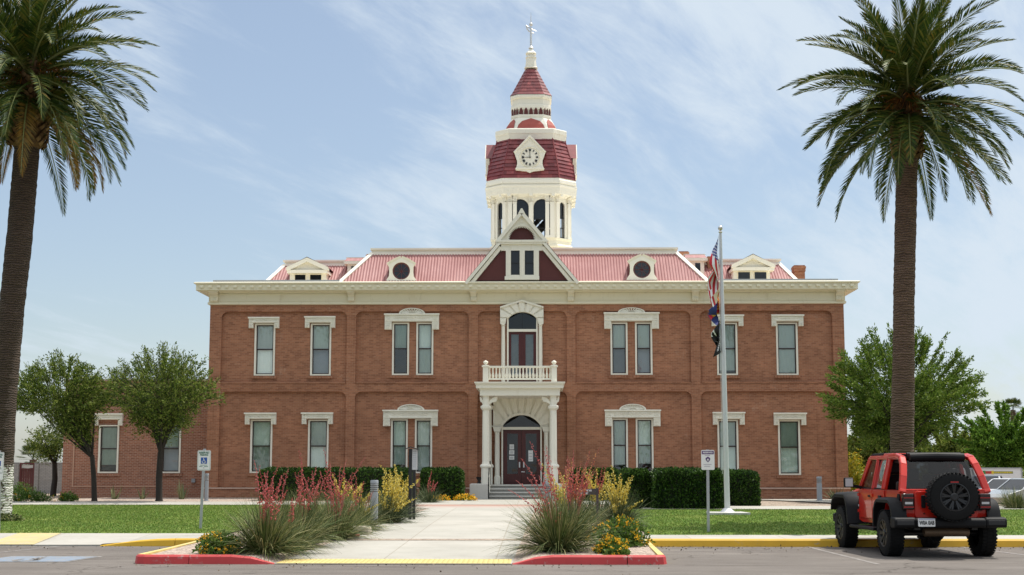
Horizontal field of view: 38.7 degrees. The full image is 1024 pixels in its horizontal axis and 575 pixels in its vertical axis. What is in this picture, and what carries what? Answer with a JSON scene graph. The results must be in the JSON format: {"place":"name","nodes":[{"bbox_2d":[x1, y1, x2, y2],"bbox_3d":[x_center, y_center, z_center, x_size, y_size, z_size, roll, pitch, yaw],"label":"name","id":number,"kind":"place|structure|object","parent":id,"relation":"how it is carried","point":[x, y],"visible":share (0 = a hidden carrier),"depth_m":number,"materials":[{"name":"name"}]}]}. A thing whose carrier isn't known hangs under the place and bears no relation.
{"place":"outdoors","nodes":[
{"label":"outdoors","id":0,"kind":"place"},
{"bbox_2d":[0,533,127,544],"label":"kerb walk","id":1,"kind":"structure","parent":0,"point":[80,538],"depth_m":32.09,"materials":[{"name":"concrete"}]},
{"bbox_2d":[0,533,59,543],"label":"yellow ramp","id":2,"kind":"structure","parent":1,"relation":"on","point":[26,538],"depth_m":32.06,"materials":[{"name":"paint"}]},
{"bbox_2d":[0,504,319,532],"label":"grass","id":3,"kind":"structure","parent":0,"point":[94,512],"depth_m":40.90,"materials":[{"name":"plant"}]},
{"bbox_2d":[150,508,655,562],"bbox_3d":[-1.543,6.061,36.886,9.346,0.330,23.760,0,-7,1],"label":"gravel bed","id":4,"kind":"object","parent":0,"point":[634,550],"visible":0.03,"depth_m":26.27,"materials":[{"name":"gravel"}]},
{"bbox_2d":[192,529,245,554],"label":"lantana","id":5,"kind":"object","parent":4,"relation":"on","point":[214,542],"visible":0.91,"depth_m":25.85,"materials":[{"name":"green plant"}]},
{"bbox_2d":[193,460,330,562],"bbox_3d":[-4.425,4.170,26.192,2.539,2.126,2.603,0,-7,1],"label":"flowering yucca","id":6,"kind":"object","parent":4,"relation":"on","point":[267,538],"visible":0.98,"depth_m":25.91,"materials":[{"name":"plant"}]},
{"bbox_2d":[224,471,338,540],"bbox_3d":[-4.826,4.642,29.534,2.542,1.925,2.363,-4,-8,32],"label":"flowering yucca","id":7,"kind":"object","parent":4,"relation":"on","point":[277,495],"visible":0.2,"depth_m":29.68,"materials":[{"name":"plant"}]},
{"bbox_2d":[242,486,339,554],"bbox_3d":[-4.171,4.517,27.388,2.113,1.544,2.054,-5,-9,34],"label":"flowering yucca","id":8,"kind":"object","parent":4,"relation":"on","point":[307,525],"visible":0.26,"depth_m":27.18,"materials":[{"name":"plant"}]},
{"bbox_2d":[254,450,357,548],"bbox_3d":[-4.247,4.434,29.374,2.598,2.323,2.651,0,-7,1],"label":"flowering yucca","id":9,"kind":"object","parent":4,"relation":"on","point":[307,508],"visible":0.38,"depth_m":29.21,"materials":[{"name":"plant"}]},
{"bbox_2d":[285,469,339,524],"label":"flowering yucca","id":10,"kind":"object","parent":4,"relation":"on","point":[316,498],"visible":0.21,"depth_m":35.59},
{"bbox_2d":[288,450,387,541],"bbox_3d":[-3.858,4.657,31.531,2.481,2.370,2.387,0,-7,1],"label":"flowering yucca","id":11,"kind":"object","parent":4,"relation":"on","point":[341,516],"visible":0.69,"depth_m":31.48,"materials":[{"name":"plant"}]},
{"bbox_2d":[318,473,367,516],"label":"flowering yucca","id":12,"kind":"object","parent":4,"relation":"on","point":[343,491],"visible":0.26,"depth_m":40.04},
{"bbox_2d":[321,498,381,534],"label":"flowering yucca","id":13,"kind":"object","parent":4,"relation":"on","point":[361,521],"visible":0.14,"depth_m":33.26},
{"bbox_2d":[322,477,404,531],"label":"flowering yucca","id":14,"kind":"object","parent":4,"relation":"on","point":[353,497],"visible":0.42,"depth_m":34.77,"materials":[{"name":"plant"}]},
{"bbox_2d":[370,480,377,522],"bbox_3d":[-3.525,5.497,37.275,0.305,1.131,0.300,0,-7,1],"label":"bollard","id":15,"kind":"object","parent":4,"relation":"on","point":[374,484],"visible":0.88,"depth_m":37.23,"materials":[{"name":"metal"}]},
{"bbox_2d":[362,470,428,523],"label":"flowering yucca","id":16,"kind":"object","parent":4,"relation":"on","point":[388,505],"visible":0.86,"depth_m":38.03,"materials":[{"name":"plant"}]},
{"bbox_2d":[378,464,434,517],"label":"flowering yucca","id":17,"kind":"object","parent":4,"relation":"on","point":[402,484],"visible":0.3,"depth_m":41.51,"materials":[{"name":"plant"}]},
{"bbox_2d":[484,443,622,557],"bbox_3d":[0.814,4.017,26.663,2.820,2.404,2.771,0,-7,1],"label":"flowering yucca","id":18,"kind":"object","parent":4,"relation":"on","point":[555,534],"visible":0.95,"depth_m":26.41,"materials":[{"name":"plant"}]},
{"bbox_2d":[515,463,604,526],"bbox_3d":[1.152,5.119,34.173,2.424,1.973,2.475,0,-7,1],"label":"flowering yucca","id":19,"kind":"object","parent":4,"relation":"on","point":[561,489],"visible":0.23,"depth_m":34.20,"materials":[{"name":"plant"}]},
{"bbox_2d":[521,446,614,539],"bbox_3d":[1.258,4.529,30.639,2.575,2.356,2.457,5,-9,-33],"label":"flowering yucca","id":20,"kind":"object","parent":4,"relation":"on","point":[577,490],"visible":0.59,"depth_m":30.57,"materials":[{"name":"plant"}]},
{"bbox_2d":[568,488,598,525],"bbox_3d":[1.602,5.058,32.790,0.698,1.076,0.084,0,-7,1],"label":"plaque","id":21,"kind":"object","parent":4,"relation":"on","point":[595,491],"visible":0.41,"depth_m":32.80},
{"bbox_2d":[574,466,610,520],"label":"flowering yucca","id":22,"kind":"object","parent":4,"relation":"on","point":[596,485],"visible":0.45,"depth_m":38.33,"materials":[{"name":"plant"}]},
{"bbox_2d":[591,533,630,553],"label":"lantana","id":23,"kind":"object","parent":4,"relation":"on","point":[605,544],"visible":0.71,"depth_m":26.00,"materials":[{"name":"yellow plant"}]},
{"bbox_2d":[602,544,629,554],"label":"lantana","id":24,"kind":"object","parent":4,"relation":"on","point":[616,550],"visible":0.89,"depth_m":25.27,"materials":[{"name":"green plant"}]},
{"bbox_2d":[586,513,655,546],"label":"lantana","id":25,"kind":"object","parent":4,"relation":"on","point":[633,535],"visible":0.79,"depth_m":28.04,"materials":[{"name":"green plant"}]},
{"bbox_2d":[591,465,662,528],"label":"flowering yucca","id":26,"kind":"object","parent":4,"relation":"on","point":[619,501],"visible":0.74,"depth_m":35.87,"materials":[{"name":"plant"}]},
{"bbox_2d":[274,509,533,563],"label":"path","id":27,"kind":"structure","parent":0,"point":[460,524],"depth_m":30.98,"materials":[{"name":"concrete"}]},
{"bbox_2d":[277,559,507,562],"bbox_3d":[-2.032,4.781,25.469,4.039,0.016,0.950,0,-7,1],"label":"tactile strip","id":28,"kind":"object","parent":27,"relation":"on","point":[397,560],"visible":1,"depth_m":25.38,"materials":[{"name":"plastic"}]},
{"bbox_2d":[279,559,511,562],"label":"tactile domes","id":29,"kind":"structure","parent":28,"relation":"on","point":[453,561],"depth_m":25.48,"materials":[{"name":"plastic"}]},
{"bbox_2d":[0,546,1023,574],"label":"parking lot","id":30,"kind":"structure","parent":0,"point":[788,561],"depth_m":24.67,"materials":[{"name":"asphalt"}]},
{"bbox_2d":[0,556,102,561],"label":"blue stall patch","id":31,"kind":"object","parent":30,"relation":"on","point":[47,559],"visible":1,"depth_m":26.49,"materials":[{"name":"paint"}]},
{"bbox_2d":[100,538,175,545],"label":"yellow kerb","id":32,"kind":"structure","parent":30,"relation":"on","point":[161,542],"depth_m":30.93,"materials":[{"name":"paint"}]},
{"bbox_2d":[135,554,189,563],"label":"red kerb","id":33,"kind":"structure","parent":30,"relation":"on","point":[159,559],"depth_m":25.04,"materials":[{"name":"paint"}]},
{"bbox_2d":[140,541,198,553],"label":"cream kerb","id":34,"kind":"structure","parent":30,"relation":"on","point":[168,548],"depth_m":27.14,"materials":[{"name":"yellow paint"}]},
{"bbox_2d":[189,555,273,563],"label":"red kerb","id":35,"kind":"structure","parent":30,"relation":"on","point":[217,559],"depth_m":25.02,"materials":[{"name":"paint"}]},
{"bbox_2d":[10,545,1023,574],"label":"curb","id":36,"kind":"structure","parent":30,"relation":"on","point":[573,568],"depth_m":29.51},
{"bbox_2d":[512,555,626,564],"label":"red kerb","id":37,"kind":"structure","parent":30,"relation":"on","point":[582,560],"depth_m":24.91,"materials":[{"name":"paint"}]},
{"bbox_2d":[627,555,666,564],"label":"red kerb","id":38,"kind":"structure","parent":30,"relation":"on","point":[645,559],"depth_m":24.90,"materials":[{"name":"paint"}]},
{"bbox_2d":[649,539,839,546],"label":"yellow kerb","id":39,"kind":"structure","parent":30,"relation":"on","point":[747,542],"depth_m":30.70,"materials":[{"name":"paint"}]},
{"bbox_2d":[830,452,1006,555],"bbox_3d":[7.941,4.276,28.980,2.344,1.942,4.997,0,-7,-2],"label":"off roader","id":40,"kind":"object","parent":30,"relation":"on","point":[927,499],"visible":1,"depth_m":27.17,"materials":[{"name":"red paint"}]},
{"bbox_2d":[857,489,872,518],"bbox_3d":[7.093,4.346,29.287,0.059,0.571,0.957,0,-7,-2],"label":"door","id":41,"kind":"structure","parent":40,"relation":"in","point":[865,501],"depth_m":29.26,"materials":[{"name":"red paint"}]},
{"bbox_2d":[862,460,898,487],"bbox_3d":[7.941,3.726,29.046,1.580,0.571,1.570,0,-7,-2],"label":"window glass","id":42,"kind":"structure","parent":40,"relation":"in","point":[868,480],"depth_m":29.09,"materials":[{"name":"clear"}]},
{"bbox_2d":[906,460,981,488],"bbox_3d":[8.010,3.493,27.235,1.419,0.520,0.338,0,-7,-2],"label":"rear window","id":43,"kind":"structure","parent":40,"relation":"in","point":[919,473],"depth_m":27.29,"materials":[{"name":"black glass"}]},
{"bbox_2d":[856,539,1023,546],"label":"yellow kerb","id":44,"kind":"structure","parent":30,"relation":"on","point":[947,543],"depth_m":30.63,"materials":[{"name":"paint"}]},
{"bbox_2d":[0,0,1023,471],"label":"sky","id":45,"kind":"structure","parent":0,"point":[272,132],"materials":[{"name":"blue"}]},
{"bbox_2d":[1,505,1023,534],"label":"lawn ground","id":46,"kind":"structure","parent":0,"point":[728,526],"depth_m":37.90,"materials":[{"name":"plant"}]},
{"bbox_2d":[0,450,3,507],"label":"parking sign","id":47,"kind":"object","parent":46,"relation":"on","point":[1,463],"visible":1,"depth_m":34.52,"materials":[{"name":"metal"}]},
{"bbox_2d":[0,0,159,513],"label":"palm tree","id":48,"kind":"object","parent":46,"relation":"on","point":[37,97],"visible":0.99,"depth_m":41.57,"materials":[{"name":"green plant"}]},
{"bbox_2d":[197,449,210,528],"bbox_3d":[-7.492,4.906,35.378,0.322,1.976,0.055,0,-7,1],"label":"parking sign","id":49,"kind":"object","parent":46,"relation":"on","point":[203,460],"visible":1,"depth_m":35.43,"materials":[{"name":"metal"}]},
{"bbox_2d":[701,450,714,531],"bbox_3d":[4.550,4.734,33.770,0.307,1.946,0.054,0,-7,1],"label":"parking sign","id":50,"kind":"object","parent":46,"relation":"on","point":[707,461],"visible":0.99,"depth_m":33.83,"materials":[{"name":"metal"}]},
{"bbox_2d":[706,512,750,514],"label":"slab","id":51,"kind":"structure","parent":46,"relation":"on","point":[731,513],"depth_m":43.30,"materials":[{"name":"concrete"}]},
{"bbox_2d":[718,226,734,511],"bbox_3d":[6.530,2.470,44.730,0.560,8.846,0.560,0,-7,1],"label":"flagpole","id":52,"kind":"object","parent":51,"relation":"on","point":[724,420],"visible":0.86,"depth_m":44.58,"materials":[{"name":"metal"}]},
{"bbox_2d":[708,239,718,306],"bbox_3d":[6.251,-0.426,45.032,0.254,2.336,0.466,-6,-9,41],"label":"flag","id":53,"kind":"object","parent":52,"relation":"attached to","point":[713,282],"visible":1,"depth_m":44.99,"materials":[{"name":"fabric"}]},
{"bbox_2d":[708,293,719,328],"bbox_3d":[6.257,0.717,44.958,0.526,1.222,0.234,7,-10,-43],"label":"flag","id":54,"kind":"object","parent":52,"relation":"attached to","point":[714,311],"visible":1,"depth_m":44.98,"materials":[{"name":"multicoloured fabric"}]},
{"bbox_2d":[711,320,720,356],"bbox_3d":[6.293,1.494,44.786,0.188,1.338,0.499,-5,-9,35],"label":"flag","id":55,"kind":"object","parent":52,"relation":"attached to","point":[715,336],"visible":1,"depth_m":44.76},
{"bbox_2d":[776,0,1023,452],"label":"palm tree","id":56,"kind":"object","parent":46,"relation":"on","point":[903,64],"visible":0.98,"depth_m":39.47,"materials":[{"name":"green plant"}]},
{"bbox_2d":[12,499,1023,508],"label":"plaza","id":57,"kind":"structure","parent":0,"point":[499,501],"depth_m":53.17,"materials":[{"name":"concrete"}]},
{"bbox_2d":[49,498,417,501],"bbox_3d":[-10.036,8.605,59.129,15.300,0.013,7.500,0,-7,1],"label":"gravel border","id":58,"kind":"object","parent":57,"relation":"on","point":[169,500],"visible":0.37,"depth_m":57.09,"materials":[{"name":"gravel"}]},
{"bbox_2d":[57,491,78,500],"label":"shrub","id":59,"kind":"object","parent":58,"relation":"on","point":[65,496],"visible":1,"depth_m":55.85,"materials":[{"name":"green plant"}]},
{"bbox_2d":[257,466,417,500],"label":"hedge","id":60,"kind":"object","parent":58,"relation":"on","point":[366,475],"visible":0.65,"depth_m":56.92,"materials":[{"name":"green plant"}]},
{"bbox_2d":[416,470,444,502],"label":"flowering yucca","id":61,"kind":"object","parent":57,"relation":"on","point":[428,494],"visible":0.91,"depth_m":54.41,"materials":[{"name":"plant"}]},
{"bbox_2d":[453,493,477,500],"bbox_3d":[-1.817,8.184,56.651,1.010,0.397,0.671,0,-7,1],"label":"gazania","id":62,"kind":"object","parent":57,"relation":"on","point":[467,496],"visible":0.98,"depth_m":56.58,"materials":[{"name":"yellow plant"}]},
{"bbox_2d":[354,504,603,507],"bbox_3d":[-0.740,7.583,50.571,10.200,0.031,3.000,0,-7,1],"label":"paver band","id":63,"kind":"object","parent":57,"relation":"on","point":[489,506],"visible":0.3,"depth_m":50.10,"materials":[{"name":"brick"}]},
{"bbox_2d":[995,486,1023,508],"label":"fountain grass","id":64,"kind":"object","parent":57,"relation":"on","point":[1012,502],"depth_m":48.50,"materials":[{"name":"plant"}]},
{"bbox_2d":[15,497,1022,539],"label":"terrain","id":65,"kind":"structure","parent":0,"point":[782,503],"depth_m":53.29,"materials":[{"name":"concrete"}]},
{"bbox_2d":[0,512,25,521],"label":"shrub","id":66,"kind":"object","parent":65,"relation":"on","point":[9,517],"visible":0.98,"depth_m":39.29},
{"bbox_2d":[12,487,55,501],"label":"shrub","id":67,"kind":"object","parent":65,"relation":"on","point":[30,495],"visible":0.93,"depth_m":55.66,"materials":[{"name":"green plant"}]},
{"bbox_2d":[17,348,115,500],"bbox_3d":[-17.603,5.306,56.581,4.231,6.021,4.161,0,-7,1],"label":"shade tree","id":68,"kind":"object","parent":65,"relation":"on","point":[77,424],"visible":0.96,"depth_m":56.16,"materials":[{"name":"green plant"}]},
{"bbox_2d":[93,340,226,500],"bbox_3d":[-13.632,5.144,56.519,5.083,6.327,5.029,0,-7,1],"label":"shade tree","id":69,"kind":"object","parent":65,"relation":"on","point":[161,411],"visible":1,"depth_m":56.11,"materials":[{"name":"green plant"}]},
{"bbox_2d":[405,446,418,518],"bbox_3d":[-2.772,5.429,40.294,0.345,2.052,0.320,0,-7,1],"label":"notice post","id":70,"kind":"object","parent":65,"relation":"on","point":[413,460],"visible":0.93,"depth_m":40.26,"materials":[{"name":"metal"}]},
{"bbox_2d":[418,465,465,499],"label":"hedge","id":71,"kind":"object","parent":65,"relation":"on","point":[450,480],"visible":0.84,"depth_m":57.13,"materials":[{"name":"green plant"}]},
{"bbox_2d":[569,466,619,500],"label":"hedge","id":72,"kind":"object","parent":65,"relation":"on","point":[609,470],"visible":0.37,"depth_m":56.55,"materials":[{"name":"green plant"}]},
{"bbox_2d":[616,467,651,507],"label":"hedge","id":73,"kind":"object","parent":65,"relation":"on","point":[640,484],"visible":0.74,"depth_m":49.14,"materials":[{"name":"green plant"}]},
{"bbox_2d":[649,465,723,508],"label":"hedge","id":74,"kind":"object","parent":65,"relation":"on","point":[675,487],"visible":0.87,"depth_m":48.10,"materials":[{"name":"green plant"}]},
{"bbox_2d":[723,468,761,505],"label":"hedge","id":75,"kind":"object","parent":65,"relation":"on","point":[744,486],"visible":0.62,"depth_m":50.93,"materials":[{"name":"green plant"}]},
{"bbox_2d":[816,322,992,454],"bbox_3d":[15.283,4.819,57.061,6.870,7.098,6.406,0,-7,1],"label":"desert willow","id":76,"kind":"object","parent":65,"relation":"on","point":[867,410],"visible":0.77,"depth_m":56.37,"materials":[{"name":"green plant"}]},
{"bbox_2d":[103,533,1023,543],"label":"kerb walk","id":77,"kind":"structure","parent":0,"point":[128,537],"depth_m":31.76,"materials":[{"name":"concrete"}]},
{"bbox_3d":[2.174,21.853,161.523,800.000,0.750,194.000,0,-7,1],"label":"terrain","id":78,"kind":"structure","parent":0,"visible":0},
{"bbox_2d":[16,442,46,482],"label":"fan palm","id":79,"kind":"object","parent":78,"relation":"on","point":[26,449],"visible":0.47,"depth_m":91.69,"materials":[{"name":"green plant"}]},
{"bbox_2d":[13,462,62,493],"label":"block wall","id":80,"kind":"structure","parent":78,"relation":"on","point":[42,477],"depth_m":76.20,"materials":[{"name":"concrete"}]},
{"bbox_2d":[19,463,34,492],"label":"gate","id":81,"kind":"structure","parent":80,"relation":"attached to","point":[26,472],"depth_m":76.29,"materials":[{"name":"metal"}]},
{"bbox_2d":[23,423,63,495],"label":"shade tree","id":82,"kind":"object","parent":78,"relation":"on","point":[48,452],"visible":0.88,"depth_m":68.67,"materials":[{"name":"green plant"}]},
{"bbox_2d":[60,379,207,497],"bbox_3d":[-16.512,7.657,71.975,6.813,5.396,14.880,0,-7,1],"label":"brick annex","id":83,"kind":"object","parent":78,"relation":"on","point":[125,458],"visible":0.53,"depth_m":64.77,"materials":[{"name":"brick"}]},
{"bbox_2d":[96,425,119,475],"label":"window","id":84,"kind":"structure","parent":83,"relation":"in","point":[108,445],"depth_m":64.93,"materials":[{"name":"glass"}]},
{"bbox_2d":[162,426,181,475],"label":"window","id":85,"kind":"structure","parent":83,"relation":"in","point":[172,455],"depth_m":64.91,"materials":[{"name":"glass"}]},
{"bbox_2d":[194,20,859,498],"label":"courthouse","id":86,"kind":"structure","parent":78,"relation":"on","point":[506,350],"depth_m":63.56,"materials":[{"name":"red brick"}]},
{"bbox_2d":[247,420,272,475],"bbox_3d":[-10.905,6.975,63.405,1.141,2.434,0.218,0,-7,1],"label":"window","id":87,"kind":"structure","parent":86,"relation":"in","point":[261,431],"depth_m":63.49,"materials":[{"name":"glass"}]},
{"bbox_2d":[251,324,276,378],"bbox_3d":[-10.842,2.792,63.929,1.091,2.410,0.218,0,-7,1],"label":"window","id":88,"kind":"structure","parent":86,"relation":"in","point":[264,343],"depth_m":63.99,"materials":[{"name":"glass"}]},
{"bbox_2d":[307,420,328,467],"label":"window","id":89,"kind":"structure","parent":86,"relation":"in","point":[318,430],"depth_m":63.44,"materials":[{"name":"glass"}]},
{"bbox_2d":[308,324,332,378],"bbox_3d":[-8.377,2.791,63.918,1.093,2.410,0.285,0,-7,1],"label":"window","id":90,"kind":"structure","parent":86,"relation":"in","point":[320,345],"depth_m":64.00,"materials":[{"name":"glass"}]},
{"bbox_2d":[391,419,407,466],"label":"window","id":91,"kind":"structure","parent":86,"relation":"in","point":[399,427],"depth_m":63.38,"materials":[{"name":"glass"}]},
{"bbox_2d":[390,323,410,377],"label":"window","id":92,"kind":"structure","parent":86,"relation":"in","point":[400,331],"depth_m":63.88,"materials":[{"name":"glass"}]},
{"bbox_2d":[415,419,431,475],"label":"window","id":93,"kind":"structure","parent":86,"relation":"in","point":[423,428],"depth_m":63.35,"materials":[{"name":"glass"}]},
{"bbox_2d":[414,323,434,377],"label":"window","id":94,"kind":"structure","parent":86,"relation":"in","point":[424,332],"depth_m":63.86,"materials":[{"name":"glass"}]},
{"bbox_2d":[503,430,539,483],"bbox_3d":[0.421,7.034,63.149,1.607,3.023,0.138,0,-7,1],"label":"entrance door","id":95,"kind":"structure","parent":86,"relation":"in","point":[507,478],"depth_m":63.12,"materials":[{"name":"paint"}]},
{"bbox_2d":[509,313,535,381],"bbox_3d":[0.458,2.636,63.805,1.224,3.135,0.210,0,-7,1],"label":"balcony door","id":96,"kind":"structure","parent":86,"relation":"in","point":[522,345],"depth_m":63.80,"materials":[{"name":"paint"}]},
{"bbox_2d":[609,322,629,377],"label":"window","id":97,"kind":"structure","parent":86,"relation":"in","point":[618,331],"depth_m":63.75,"materials":[{"name":"glass"}]},
{"bbox_2d":[611,419,627,466],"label":"window","id":98,"kind":"structure","parent":86,"relation":"in","point":[619,428],"depth_m":63.21,"materials":[{"name":"glass"}]},
{"bbox_2d":[633,322,654,377],"bbox_3d":[5.750,2.739,63.668,0.935,2.417,0.285,0,-7,1],"label":"window","id":99,"kind":"structure","parent":86,"relation":"in","point":[643,330],"depth_m":63.72,"materials":[{"name":"glass"}]},
{"bbox_2d":[636,418,653,470],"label":"window","id":100,"kind":"structure","parent":86,"relation":"in","point":[644,426],"depth_m":63.18,"materials":[{"name":"glass"}]},
{"bbox_2d":[715,323,739,377],"bbox_3d":[9.381,2.743,63.568,1.087,2.417,0.218,0,-7,1],"label":"window","id":101,"kind":"structure","parent":86,"relation":"in","point":[731,344],"depth_m":63.61,"materials":[{"name":"glass"}]},
{"bbox_2d":[717,420,738,469],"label":"window","id":102,"kind":"structure","parent":86,"relation":"in","point":[733,447],"depth_m":63.10,"materials":[{"name":"glass"}]},
{"bbox_2d":[775,323,800,377],"bbox_3d":[11.986,2.738,63.522,1.123,2.417,0.218,0,-7,1],"label":"window","id":103,"kind":"structure","parent":86,"relation":"in","point":[786,333],"depth_m":63.58,"materials":[{"name":"glass"}]},
{"bbox_2d":[777,420,803,477],"bbox_3d":[11.984,6.977,62.990,1.136,2.487,0.218,0,-7,1],"label":"window","id":104,"kind":"structure","parent":86,"relation":"in","point":[789,449],"depth_m":63.04,"materials":[{"name":"glass"}]},
{"bbox_2d":[848,448,864,490],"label":"shrub","id":105,"kind":"object","parent":78,"relation":"on","point":[857,476],"visible":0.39,"depth_m":65.03,"materials":[{"name":"yellow plant"}]},
{"bbox_2d":[847,422,927,472],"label":"shade tree","id":106,"kind":"object","parent":78,"relation":"on","point":[852,444],"visible":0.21,"depth_m":81.80,"materials":[{"name":"green plant"}]},
{"bbox_2d":[915,421,981,466],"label":"shade tree","id":107,"kind":"object","parent":78,"relation":"on","point":[950,446],"visible":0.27,"depth_m":108.94,"materials":[{"name":"green plant"}]},
{"bbox_2d":[952,399,1023,468],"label":"shade tree","id":108,"kind":"object","parent":78,"relation":"on","point":[990,445],"visible":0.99,"depth_m":97.67,"materials":[{"name":"green plant"}]},
{"bbox_2d":[972,468,1022,477],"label":"cargo trailer","id":109,"kind":"object","parent":78,"relation":"on","point":[1010,472],"visible":0.29,"depth_m":91.72,"materials":[{"name":"white paint"}]},
{"bbox_2d":[988,478,1010,489],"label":"car window","id":110,"kind":"structure","parent":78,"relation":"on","point":[994,483],"depth_m":78.67,"materials":[{"name":"glass"}]},
{"bbox_2d":[989,478,1023,503],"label":"parked car","id":111,"kind":"object","parent":78,"relation":"on","point":[1017,484],"visible":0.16,"depth_m":74.30,"materials":[{"name":"silver metal"}]},
{"bbox_2d":[1005,397,1021,422],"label":"fan palm","id":112,"kind":"object","parent":78,"relation":"on","point":[1015,402],"visible":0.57,"depth_m":123.68,"materials":[{"name":"green plant"}]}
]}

